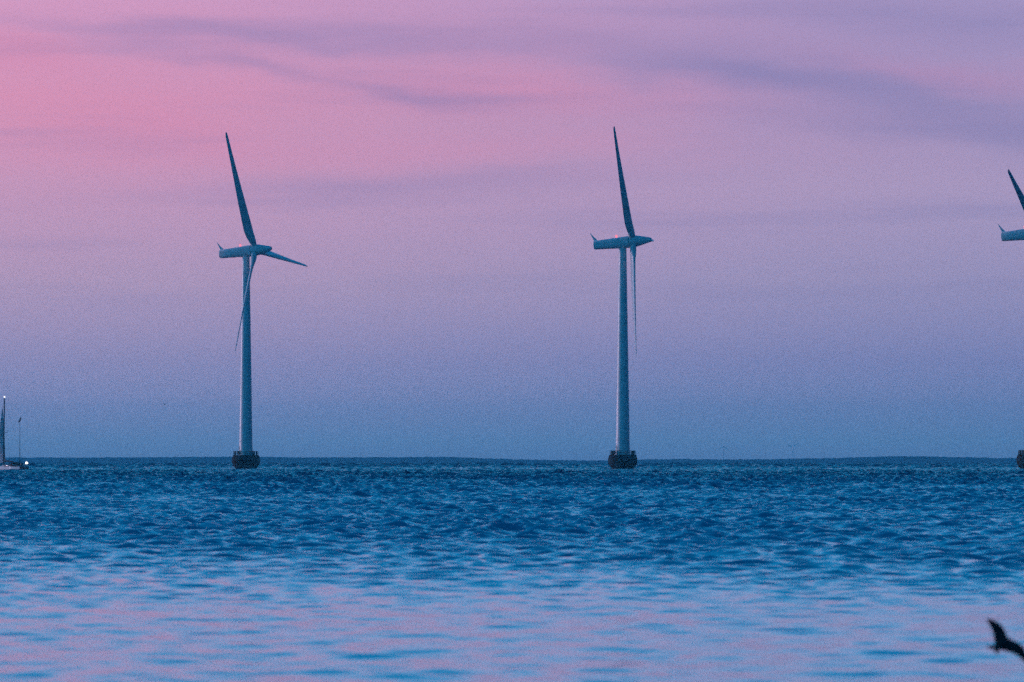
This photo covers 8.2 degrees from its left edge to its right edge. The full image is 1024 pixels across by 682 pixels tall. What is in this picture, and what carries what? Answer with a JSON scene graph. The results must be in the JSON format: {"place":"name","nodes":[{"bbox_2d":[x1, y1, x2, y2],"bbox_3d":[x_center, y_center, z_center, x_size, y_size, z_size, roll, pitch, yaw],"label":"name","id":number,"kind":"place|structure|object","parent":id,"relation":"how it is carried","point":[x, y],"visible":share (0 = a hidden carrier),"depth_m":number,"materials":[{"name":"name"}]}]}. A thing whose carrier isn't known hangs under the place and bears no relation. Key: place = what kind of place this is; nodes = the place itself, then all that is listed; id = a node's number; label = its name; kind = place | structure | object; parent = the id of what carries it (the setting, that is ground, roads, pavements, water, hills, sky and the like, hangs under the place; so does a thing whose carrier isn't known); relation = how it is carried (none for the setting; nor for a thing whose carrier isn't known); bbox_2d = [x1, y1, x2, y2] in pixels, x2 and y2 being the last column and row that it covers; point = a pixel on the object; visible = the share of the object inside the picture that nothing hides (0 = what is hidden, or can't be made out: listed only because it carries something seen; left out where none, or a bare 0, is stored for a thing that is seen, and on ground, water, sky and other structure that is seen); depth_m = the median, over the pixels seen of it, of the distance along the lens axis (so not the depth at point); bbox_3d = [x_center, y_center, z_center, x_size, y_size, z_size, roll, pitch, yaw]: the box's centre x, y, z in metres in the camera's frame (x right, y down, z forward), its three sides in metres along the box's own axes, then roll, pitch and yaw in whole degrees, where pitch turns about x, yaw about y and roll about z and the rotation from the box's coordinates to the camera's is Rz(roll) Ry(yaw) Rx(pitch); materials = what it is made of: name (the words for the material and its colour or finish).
{"place":"outdoors","nodes":[
{"label":"outdoors","id":0,"kind":"place"},
{"bbox_2d":[5,456,1016,462],"bbox_3d":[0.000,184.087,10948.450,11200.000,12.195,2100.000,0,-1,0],"label":"hills","id":1,"kind":"structure","parent":0,"point":[889,459],"depth_m":9973.68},
{"bbox_2d":[0,462,1023,681],"bbox_3d":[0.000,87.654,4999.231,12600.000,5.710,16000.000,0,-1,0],"label":"water","id":2,"kind":"structure","parent":0,"point":[517,572],"depth_m":128.19,"materials":[{"name":"blue liquid"}]},
{"bbox_2d":[0,396,28,469],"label":"sailing yacht","id":3,"kind":"object","parent":2,"relation":"on","point":[2,445],"visible":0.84,"depth_m":1773.40,"materials":[{"name":"white"}]},
{"bbox_2d":[217,132,307,468],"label":"wind turbine","id":4,"kind":"object","parent":2,"relation":"in","point":[246,457],"visible":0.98,"depth_m":2081.49,"materials":[{"name":"metal"}]},
{"bbox_2d":[590,126,653,468],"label":"wind turbine","id":5,"kind":"object","parent":2,"relation":"in","point":[622,456],"visible":0.98,"depth_m":1998.63,"materials":[{"name":"metal"}]},
{"bbox_2d":[998,169,1023,468],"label":"wind turbine","id":6,"kind":"object","parent":2,"relation":"in","point":[1014,235],"visible":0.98,"depth_m":1922.04,"materials":[{"name":"metal"}]},
{"bbox_2d":[0,0,1023,460],"label":"sky","id":7,"kind":"structure","parent":0,"point":[822,190],"materials":[{"name":"purple"}]},
{"bbox_2d":[986,619,1023,660],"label":"bird","id":8,"kind":"object","parent":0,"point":[1003,641],"visible":1,"depth_m":59.97}
]}

